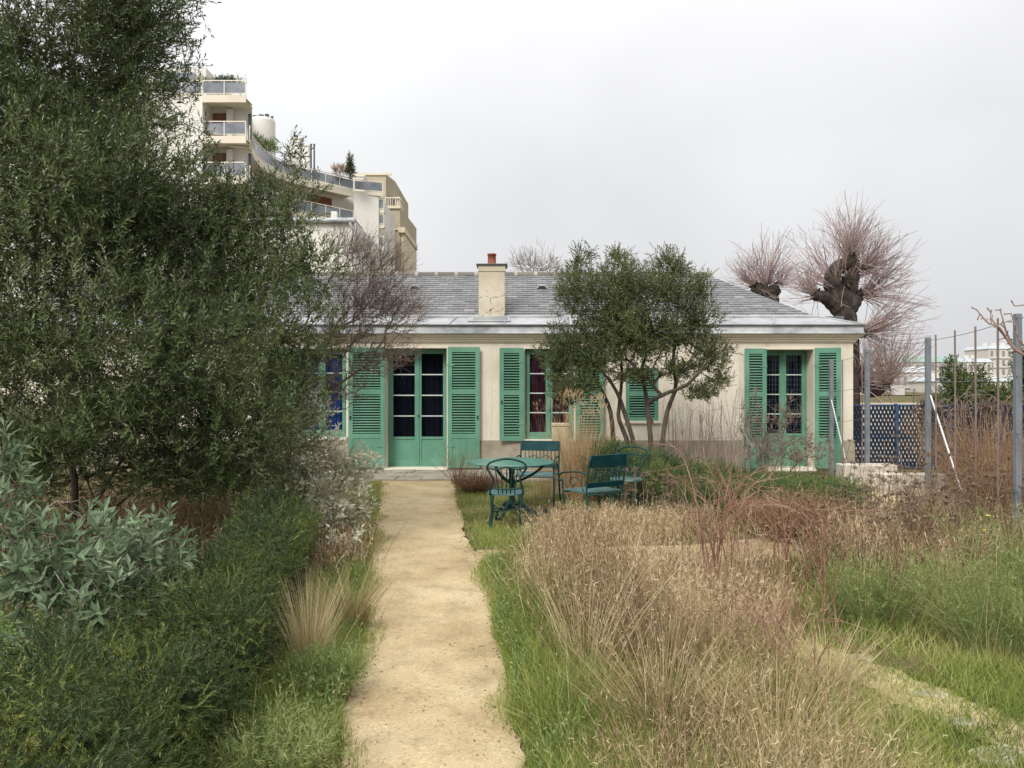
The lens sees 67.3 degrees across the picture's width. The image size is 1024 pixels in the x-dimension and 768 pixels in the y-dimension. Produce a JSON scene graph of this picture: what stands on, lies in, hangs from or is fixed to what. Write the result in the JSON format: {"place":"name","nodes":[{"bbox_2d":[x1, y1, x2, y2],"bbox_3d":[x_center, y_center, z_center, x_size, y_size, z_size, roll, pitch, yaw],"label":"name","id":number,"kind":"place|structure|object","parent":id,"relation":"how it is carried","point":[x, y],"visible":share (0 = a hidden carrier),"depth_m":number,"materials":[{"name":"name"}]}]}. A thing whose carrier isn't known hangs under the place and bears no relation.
{"place":"outdoors","nodes":[
{"label":"outdoors","id":0,"kind":"place"},
{"bbox_2d":[0,465,328,624],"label":"dry grass","id":1,"kind":"structure","parent":0,"point":[186,510],"depth_m":8.61,"materials":[{"name":"plant"}]},
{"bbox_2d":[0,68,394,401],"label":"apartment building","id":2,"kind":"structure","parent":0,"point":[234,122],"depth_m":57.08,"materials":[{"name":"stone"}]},
{"bbox_2d":[158,73,194,81],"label":"window","id":3,"kind":"structure","parent":2,"relation":"in","point":[193,74],"depth_m":56.92,"materials":[{"name":"grey glass"}]},
{"bbox_2d":[195,71,209,81],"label":"terrace shrub","id":4,"kind":"object","parent":2,"relation":"on","point":[198,77],"visible":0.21,"depth_m":55.03,"materials":[{"name":"green plant"}]},
{"bbox_2d":[212,72,240,94],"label":"terrace shrub","id":5,"kind":"object","parent":2,"relation":"on","point":[224,77],"visible":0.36,"depth_m":54.94,"materials":[{"name":"green plant"}]},
{"bbox_2d":[248,114,251,142],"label":"window","id":6,"kind":"structure","parent":2,"relation":"in","point":[249,115],"depth_m":55.46,"materials":[{"name":"grey glass"}]},
{"bbox_2d":[248,154,251,180],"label":"window","id":7,"kind":"structure","parent":2,"relation":"in","point":[249,155],"depth_m":55.46,"materials":[{"name":"grey glass"}]},
{"bbox_2d":[252,131,282,153],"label":"terrace shrub","id":8,"kind":"object","parent":2,"relation":"on","point":[265,143],"visible":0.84,"depth_m":63.84,"materials":[{"name":"green plant"}]},
{"bbox_2d":[330,163,348,178],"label":"terrace shrub","id":9,"kind":"object","parent":2,"relation":"on","point":[339,168],"visible":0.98,"depth_m":67.79,"materials":[{"name":"brown plant"}]},
{"bbox_2d":[345,150,357,179],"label":"cypress","id":10,"kind":"object","parent":2,"relation":"on","point":[350,164],"visible":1,"depth_m":67.87,"materials":[{"name":"green plant"}]},
{"bbox_2d":[150,211,391,271],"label":"white building","id":11,"kind":"structure","parent":0,"point":[325,225],"depth_m":40.00,"materials":[{"name":"concrete"}]},
{"bbox_2d":[351,173,417,271],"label":"tan building","id":12,"kind":"structure","parent":0,"point":[395,201],"depth_m":84.37,"materials":[{"name":"beige concrete"}]},
{"bbox_2d":[341,481,525,767],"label":"garden path","id":13,"kind":"structure","parent":0,"point":[432,670],"depth_m":4.78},
{"bbox_2d":[324,469,550,480],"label":"paving","id":14,"kind":"structure","parent":0,"point":[411,475],"depth_m":14.06,"materials":[{"name":"stone"}]},
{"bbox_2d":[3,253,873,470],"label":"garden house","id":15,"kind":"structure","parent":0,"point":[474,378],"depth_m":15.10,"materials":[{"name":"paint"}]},
{"bbox_2d":[297,349,345,436],"bbox_3d":[-3.750,0.182,15.223,0.992,1.746,0.188,0,0,0],"label":"window","id":16,"kind":"structure","parent":15,"relation":"in","point":[342,417],"depth_m":15.29,"materials":[{"name":"blue glass"}]},
{"bbox_2d":[388,349,446,466],"bbox_3d":[-1.878,0.481,15.423,1.193,2.368,0.188,0,0,0],"label":"door","id":17,"kind":"structure","parent":15,"relation":"in","point":[417,402],"depth_m":15.40,"materials":[{"name":"green paint"}]},
{"bbox_2d":[525,349,573,438],"bbox_3d":[0.735,0.201,15.243,0.967,1.784,0.188,0,0,0],"label":"window","id":18,"kind":"structure","parent":15,"relation":"in","point":[535,384],"depth_m":15.31,"materials":[{"name":"glass"}]},
{"bbox_2d":[767,350,806,465],"bbox_3d":[5.440,0.493,15.483,0.955,2.343,0.188,0,0,0],"label":"door","id":19,"kind":"structure","parent":15,"relation":"in","point":[786,369],"depth_m":15.49,"materials":[{"name":"green paint"}]},
{"bbox_2d":[0,392,1023,767],"bbox_3d":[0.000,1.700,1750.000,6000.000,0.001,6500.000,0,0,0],"label":"ground","id":20,"kind":"structure","parent":0,"point":[908,398],"depth_m":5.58,"materials":[{"name":"green plant"}]},
{"bbox_2d":[0,417,198,670],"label":"grey leaved shrub","id":21,"kind":"object","parent":20,"relation":"on","point":[43,582],"visible":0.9,"depth_m":3.92,"materials":[{"name":"green plant"}]},
{"bbox_2d":[0,482,326,767],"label":"yew hedge","id":22,"kind":"object","parent":20,"relation":"on","point":[217,619],"visible":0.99,"depth_m":3.23,"materials":[{"name":"green plant"}]},
{"bbox_2d":[0,0,360,536],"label":"evergreen tree","id":23,"kind":"object","parent":20,"relation":"on","point":[90,199],"visible":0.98,"depth_m":6.85,"materials":[{"name":"green plant"}]},
{"bbox_2d":[188,669,362,767],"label":"fennel plant","id":24,"kind":"object","parent":20,"relation":"on","point":[278,744],"visible":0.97,"depth_m":3.16,"materials":[{"name":"plant"}]},
{"bbox_2d":[264,563,367,664],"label":"grass tuft","id":25,"kind":"object","parent":20,"relation":"on","point":[307,626],"visible":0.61,"depth_m":4.53,"materials":[{"name":"plant"}]},
{"bbox_2d":[259,626,375,709],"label":"fennel plant","id":26,"kind":"object","parent":20,"relation":"on","point":[332,665],"visible":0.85,"depth_m":4.12,"materials":[{"name":"plant"}]},
{"bbox_2d":[250,381,387,555],"bbox_3d":[-2.135,0.821,8.040,1.542,1.788,2.119,0,0,0],"label":"silver shrub","id":27,"kind":"object","parent":20,"relation":"on","point":[316,473],"visible":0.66,"depth_m":8.07,"materials":[{"name":"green plant"}]},
{"bbox_2d":[0,517,653,767],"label":"ground cover","id":28,"kind":"object","parent":20,"relation":"on","point":[12,631],"visible":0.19,"depth_m":4.26,"materials":[{"name":"green plant"}]},
{"bbox_2d":[294,553,405,630],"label":"grass tuft","id":29,"kind":"object","parent":20,"relation":"on","point":[362,608],"visible":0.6,"depth_m":5.28,"materials":[{"name":"plant"}]},
{"bbox_2d":[268,215,439,485],"bbox_3d":[-1.843,-0.235,9.486,2.030,3.900,1.592,0,0,-26],"label":"bare shrub","id":30,"kind":"object","parent":20,"relation":"on","point":[374,289],"visible":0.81,"depth_m":9.44,"materials":[{"name":"plant"}]},
{"bbox_2d":[303,508,407,582],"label":"dry grass","id":31,"kind":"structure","parent":20,"relation":"on","point":[332,546],"depth_m":7.02,"materials":[{"name":"beige plant"}]},
{"bbox_2d":[411,440,488,482],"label":"heather plant","id":32,"kind":"object","parent":20,"relation":"on","point":[456,472],"visible":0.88,"depth_m":13.17,"materials":[{"name":"brown plant"}]},
{"bbox_2d":[446,466,504,493],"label":"heather plant","id":33,"kind":"object","parent":20,"relation":"on","point":[476,484],"visible":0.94,"depth_m":11.98,"materials":[{"name":"brown plant"}]},
{"bbox_2d":[486,458,526,530],"bbox_3d":[-0.069,1.270,9.024,0.476,0.853,0.513,0,0,-2],"label":"iron chair","id":34,"kind":"object","parent":20,"relation":"on","point":[498,491],"visible":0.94,"depth_m":8.85,"materials":[{"name":"teal paint"}]},
{"bbox_2d":[469,457,553,520],"bbox_3d":[-0.010,1.341,9.850,1.090,0.713,1.090,0,0,-35],"label":"garden table","id":35,"kind":"object","parent":20,"relation":"on","point":[529,462],"visible":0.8,"depth_m":9.80,"materials":[{"name":"paint"}]},
{"bbox_2d":[502,240,566,271],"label":"bare tree","id":36,"kind":"object","parent":20,"relation":"on","point":[522,258],"visible":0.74,"depth_m":44.83,"materials":[{"name":"brown plant"}]},
{"bbox_2d":[513,440,560,506],"bbox_3d":[0.362,1.267,11.006,0.588,0.876,0.704,0,0,12],"label":"slatted armchair","id":37,"kind":"object","parent":20,"relation":"on","point":[536,446],"visible":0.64,"depth_m":11.18,"materials":[{"name":"teal paint"}]},
{"bbox_2d":[551,423,568,493],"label":"stone pillar","id":38,"kind":"structure","parent":20,"relation":"on","point":[555,435],"depth_m":11.87,"materials":[{"name":"beige stone"}]},
{"bbox_2d":[541,387,624,499],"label":"tall grass clump","id":39,"kind":"object","parent":20,"relation":"on","point":[571,461],"visible":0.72,"depth_m":11.38,"materials":[{"name":"plant"}]},
{"bbox_2d":[335,484,841,766],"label":"fallen leaves","id":40,"kind":"object","parent":20,"relation":"on","point":[465,601],"visible":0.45,"depth_m":7.31,"materials":[{"name":"brown plant"}]},
{"bbox_2d":[558,453,628,513],"bbox_3d":[1.002,1.267,9.253,0.588,0.876,0.704,0,0,-34],"label":"slatted armchair","id":41,"kind":"object","parent":20,"relation":"on","point":[603,461],"visible":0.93,"depth_m":9.11,"materials":[{"name":"paint"}]},
{"bbox_2d":[499,527,698,682],"bbox_3d":[0.452,1.266,4.367,1.150,0.869,1.314,0,0,0],"label":"grass tuft","id":42,"kind":"object","parent":20,"relation":"on","point":[589,635],"visible":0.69,"depth_m":4.33,"materials":[{"name":"plant"}]},
{"bbox_2d":[506,496,735,545],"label":"dry grass","id":43,"kind":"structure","parent":20,"relation":"on","point":[623,515],"depth_m":8.45,"materials":[{"name":"beige plant"}]},
{"bbox_2d":[608,445,648,510],"bbox_3d":[1.551,1.270,10.323,0.476,0.853,0.513,0,0,25],"label":"iron chair","id":44,"kind":"object","parent":20,"relation":"on","point":[630,479],"visible":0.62,"depth_m":10.42,"materials":[{"name":"teal paint"}]},
{"bbox_2d":[530,237,742,472],"bbox_3d":[1.941,-0.434,12.312,3.376,3.906,1.907,0,0,0],"label":"multi stem tree","id":45,"kind":"object","parent":20,"relation":"on","point":[637,331],"visible":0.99,"depth_m":12.15,"materials":[{"name":"green plant"}]},
{"bbox_2d":[617,465,703,523],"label":"dead flower clump","id":46,"kind":"object","parent":20,"relation":"on","point":[651,493],"visible":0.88,"depth_m":9.20,"materials":[{"name":"brown plant"}]},
{"bbox_2d":[526,593,812,749],"bbox_3d":[0.722,1.405,3.685,1.150,0.593,1.361,0,0,42],"label":"grass tuft","id":47,"kind":"object","parent":20,"relation":"on","point":[638,695],"visible":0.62,"depth_m":3.71,"materials":[{"name":"plant"}]},
{"bbox_2d":[473,499,878,691],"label":"dry grass","id":48,"kind":"structure","parent":20,"relation":"on","point":[755,587],"depth_m":5.17,"materials":[{"name":"beige plant"}]},
{"bbox_2d":[657,377,755,475],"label":"stem shrub","id":49,"kind":"object","parent":20,"relation":"on","point":[709,440],"visible":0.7,"depth_m":12.81,"materials":[{"name":"brown plant"}]},
{"bbox_2d":[576,435,885,524],"bbox_3d":[2.552,1.264,10.201,4.397,1.036,2.068,0,0,31],"label":"juniper hedge","id":50,"kind":"object","parent":20,"relation":"on","point":[651,467],"visible":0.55,"depth_m":10.22,"materials":[{"name":"green plant"}]},
{"bbox_2d":[521,589,970,767],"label":"dry grass","id":51,"kind":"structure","parent":20,"relation":"on","point":[675,750],"depth_m":3.45,"materials":[{"name":"beige plant"}]},
{"bbox_2d":[632,417,859,607],"bbox_3d":[1.708,0.982,5.615,1.518,1.515,1.548,0,0,0],"label":"cane shrub","id":52,"kind":"object","parent":20,"relation":"on","point":[721,538],"visible":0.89,"depth_m":5.53,"materials":[{"name":"brown plant"}]},
{"bbox_2d":[730,370,834,479],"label":"bare shrub","id":53,"kind":"object","parent":20,"relation":"on","point":[797,454],"visible":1,"depth_m":12.47,"materials":[{"name":"plant"}]},
{"bbox_2d":[675,573,892,687],"bbox_3d":[1.498,1.385,4.189,0.880,0.687,0.958,0,0,-18],"label":"cane shrub","id":54,"kind":"object","parent":20,"relation":"on","point":[767,627],"visible":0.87,"depth_m":4.25,"materials":[{"name":"brown plant"}]},
{"bbox_2d":[719,482,868,543],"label":"russet shrub","id":55,"kind":"object","parent":20,"relation":"on","point":[761,516],"visible":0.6,"depth_m":8.17,"materials":[{"name":"brown plant"}]},
{"bbox_2d":[651,637,944,767],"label":"grass tuft","id":56,"kind":"object","parent":20,"relation":"on","point":[764,729],"visible":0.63,"depth_m":3.37,"materials":[{"name":"plant"}]},
{"bbox_2d":[746,431,856,479],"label":"dead flower clump","id":57,"kind":"object","parent":20,"relation":"on","point":[818,458],"visible":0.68,"depth_m":12.78,"materials":[{"name":"brown plant"}]},
{"bbox_2d":[701,464,906,638],"bbox_3d":[1.991,1.147,5.185,1.515,1.170,1.299,0,0,-29],"label":"cane shrub","id":58,"kind":"object","parent":20,"relation":"on","point":[786,551],"visible":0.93,"depth_m":5.14,"materials":[{"name":"brown plant"}]},
{"bbox_2d":[739,610,916,701],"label":"grass tuft","id":59,"kind":"object","parent":20,"relation":"on","point":[839,666],"visible":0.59,"depth_m":4.27,"materials":[{"name":"plant"}]},
{"bbox_2d":[846,654,874,661],"bbox_3d":[2.151,1.696,4.746,0.162,0.028,0.115,0,0,0],"label":"stepping stone","id":60,"kind":"object","parent":20,"relation":"on","point":[862,657],"visible":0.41,"depth_m":4.74,"materials":[{"name":"beige stone"}]},
{"bbox_2d":[780,531,950,632],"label":"fennel plant","id":61,"kind":"object","parent":20,"relation":"on","point":[883,604],"visible":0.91,"depth_m":5.42,"materials":[{"name":"plant"}]},
{"bbox_2d":[836,463,897,486],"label":"stone block","id":62,"kind":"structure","parent":20,"relation":"on","point":[868,466],"depth_m":12.60,"materials":[{"name":"beige stone"}]},
{"bbox_2d":[792,477,969,558],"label":"dead flower clump","id":63,"kind":"object","parent":20,"relation":"on","point":[871,506],"visible":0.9,"depth_m":7.34,"materials":[{"name":"brown plant"}]},
{"bbox_2d":[751,473,1023,612],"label":"dry grass","id":64,"kind":"structure","parent":20,"relation":"on","point":[926,538],"depth_m":6.64,"materials":[{"name":"beige plant"}]},
{"bbox_2d":[860,387,923,395],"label":"apartment building","id":65,"kind":"structure","parent":20,"relation":"on","point":[901,390],"depth_m":117.00,"materials":[{"name":"white concrete"}]},
{"bbox_2d":[870,361,924,391],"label":"apartment building","id":66,"kind":"structure","parent":20,"relation":"on","point":[913,375],"depth_m":160.00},
{"bbox_2d":[825,434,978,518],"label":"dead flower clump","id":67,"kind":"object","parent":20,"relation":"on","point":[890,460],"visible":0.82,"depth_m":9.87,"materials":[{"name":"brown plant"}]},
{"bbox_2d":[876,473,948,494],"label":"stone block","id":68,"kind":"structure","parent":20,"relation":"on","point":[902,477],"depth_m":11.70,"materials":[{"name":"beige stone"}]},
{"bbox_2d":[810,463,1023,556],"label":"dead flower clump","id":69,"kind":"object","parent":20,"relation":"on","point":[954,515],"visible":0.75,"depth_m":7.56,"materials":[{"name":"brown plant"}]},
{"bbox_2d":[882,353,960,376],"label":"apartment building","id":70,"kind":"structure","parent":20,"relation":"on","point":[939,360],"depth_m":230.00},
{"bbox_2d":[829,313,1023,546],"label":"espalier trellis","id":71,"kind":"object","parent":20,"relation":"on","point":[1017,376],"visible":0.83,"depth_m":9.88,"materials":[{"name":"metal"}]},
{"bbox_2d":[910,689,948,699],"bbox_3d":[2.272,1.696,4.192,0.204,0.028,0.111,0,0,12],"label":"stepping stone","id":72,"kind":"object","parent":20,"relation":"on","point":[929,695],"visible":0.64,"depth_m":4.17,"materials":[{"name":"beige stone"}]},
{"bbox_2d":[853,404,1023,467],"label":"fence","id":73,"kind":"object","parent":20,"relation":"on","point":[895,410],"visible":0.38,"depth_m":15.34,"materials":[{"name":"metal"}]},
{"bbox_2d":[876,464,1012,522],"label":"dead flower clump","id":74,"kind":"object","parent":20,"relation":"on","point":[940,473],"visible":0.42,"depth_m":9.31,"materials":[{"name":"brown plant"}]},
{"bbox_2d":[870,434,1023,545],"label":"dead flower clump","id":75,"kind":"object","parent":20,"relation":"on","point":[970,478],"visible":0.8,"depth_m":8.05,"materials":[{"name":"brown plant"}]},
{"bbox_2d":[874,395,1023,504],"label":"russet shrub","id":76,"kind":"object","parent":20,"relation":"on","point":[990,450],"visible":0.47,"depth_m":10.78,"materials":[{"name":"brown plant"}]},
{"bbox_2d":[891,522,1023,669],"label":"fennel plant","id":77,"kind":"object","parent":20,"relation":"on","point":[1004,619],"visible":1,"depth_m":4.88,"materials":[{"name":"green plant"}]},
{"bbox_2d":[909,371,1012,392],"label":"apartment building","id":78,"kind":"structure","parent":20,"relation":"on","point":[919,387],"depth_m":154.49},
{"bbox_2d":[944,717,979,726],"bbox_3d":[2.237,1.696,3.844,0.184,0.028,0.102,0,0,-21],"label":"stepping stone","id":79,"kind":"object","parent":20,"relation":"on","point":[961,718],"visible":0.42,"depth_m":3.83,"materials":[{"name":"beige stone"}]},
{"bbox_2d":[902,386,1023,470],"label":"climbing vine","id":80,"kind":"object","parent":20,"relation":"on","point":[991,405],"visible":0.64,"depth_m":15.02,"materials":[{"name":"brown plant"}]},
{"bbox_2d":[906,487,1023,598],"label":"fennel plant","id":81,"kind":"object","parent":20,"relation":"on","point":[993,539],"visible":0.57,"depth_m":6.41,"materials":[{"name":"yellow plant"}]},
{"bbox_2d":[915,437,1023,523],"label":"russet shrub","id":82,"kind":"object","parent":20,"relation":"on","point":[990,489],"visible":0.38,"depth_m":8.44,"materials":[{"name":"brown plant"}]},
{"bbox_2d":[957,355,992,376],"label":"apartment building","id":83,"kind":"structure","parent":20,"relation":"on","point":[979,360],"depth_m":240.00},
{"bbox_2d":[963,343,1012,376],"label":"apartment building","id":84,"kind":"structure","parent":20,"relation":"on","point":[984,350],"depth_m":260.00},
{"bbox_2d":[967,742,1023,767],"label":"stepping stone","id":85,"kind":"object","parent":20,"relation":"on","point":[1008,763],"visible":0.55,"depth_m":3.50,"materials":[{"name":"beige stone"}]},
{"bbox_2d":[971,300,1023,355],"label":"fruit tree","id":86,"kind":"object","parent":20,"relation":"on","point":[1008,339],"visible":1,"depth_m":4.65,"materials":[{"name":"brown plant"}]},
{"bbox_2d":[0,0,1023,359],"label":"sky","id":87,"kind":"structure","parent":0,"point":[701,126],"materials":[{"name":"white"}]},
{"bbox_2d":[517,390,570,494],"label":"feather grass","id":88,"kind":"object","parent":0,"point":[545,481],"depth_m":11.88,"materials":[{"name":"plant"}]},
{"bbox_2d":[476,487,924,562],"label":"side path","id":89,"kind":"structure","parent":0,"point":[478,553],"depth_m":7.89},
{"bbox_2d":[683,448,803,548],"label":"cane shrub","id":90,"kind":"object","parent":89,"relation":"on","point":[737,495],"visible":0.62,"depth_m":7.89,"materials":[{"name":"brown plant"}]},
{"bbox_2d":[719,610,1023,747],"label":"stepping path","id":91,"kind":"structure","parent":0,"point":[974,712],"depth_m":4.09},
{"bbox_2d":[856,403,971,463],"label":"courtyard","id":92,"kind":"structure","parent":0,"point":[891,428],"depth_m":29.29,"materials":[{"name":"beige concrete"}]},
{"bbox_2d":[714,226,812,301],"bbox_3d":[8.389,-1.828,26.105,2.869,7.068,3.337,0,0,-21],"label":"pollard tree","id":93,"kind":"object","parent":92,"relation":"on","point":[761,288],"visible":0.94,"depth_m":25.83,"materials":[{"name":"brown plant"}]},
{"bbox_2d":[765,192,946,440],"bbox_3d":[10.386,-2.020,23.141,5.197,7.461,4.430,0,0,-25],"label":"pollard tree","id":94,"kind":"object","parent":92,"relation":"on","point":[839,294],"visible":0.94,"depth_m":22.81,"materials":[{"name":"brown plant"}]},
{"bbox_2d":[919,390,949,428],"bbox_3d":[14.972,1.034,27.033,1.398,1.669,1.178,0,0,-23],"label":"evergreen tree","id":95,"kind":"object","parent":92,"relation":"on","point":[938,396],"visible":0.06,"depth_m":26.87,"materials":[{"name":"green plant"}]},
{"bbox_2d":[932,353,992,404],"bbox_3d":[14.055,0.383,24.031,2.020,2.848,1.745,0,0,0],"label":"evergreen tree","id":96,"kind":"object","parent":92,"relation":"on","point":[961,389],"visible":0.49,"depth_m":23.86,"materials":[{"name":"green plant"}]},
{"bbox_2d":[978,370,1012,406],"bbox_3d":[16.355,0.745,26.006,1.802,2.502,1.515,0,0,0],"label":"evergreen tree","id":97,"kind":"object","parent":92,"relation":"on","point":[1002,393],"visible":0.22,"depth_m":25.88,"materials":[{"name":"green plant"}]},
{"bbox_2d":[1004,338,1023,406],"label":"evergreen tree","id":98,"kind":"object","parent":92,"relation":"on","point":[1010,381],"visible":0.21,"depth_m":22.02,"materials":[{"name":"green plant"}]},
{"bbox_2d":[931,406,1023,465],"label":"screen wall","id":99,"kind":"structure","parent":0,"point":[970,427],"depth_m":15.70,"materials":[{"name":"blue"}]}
]}

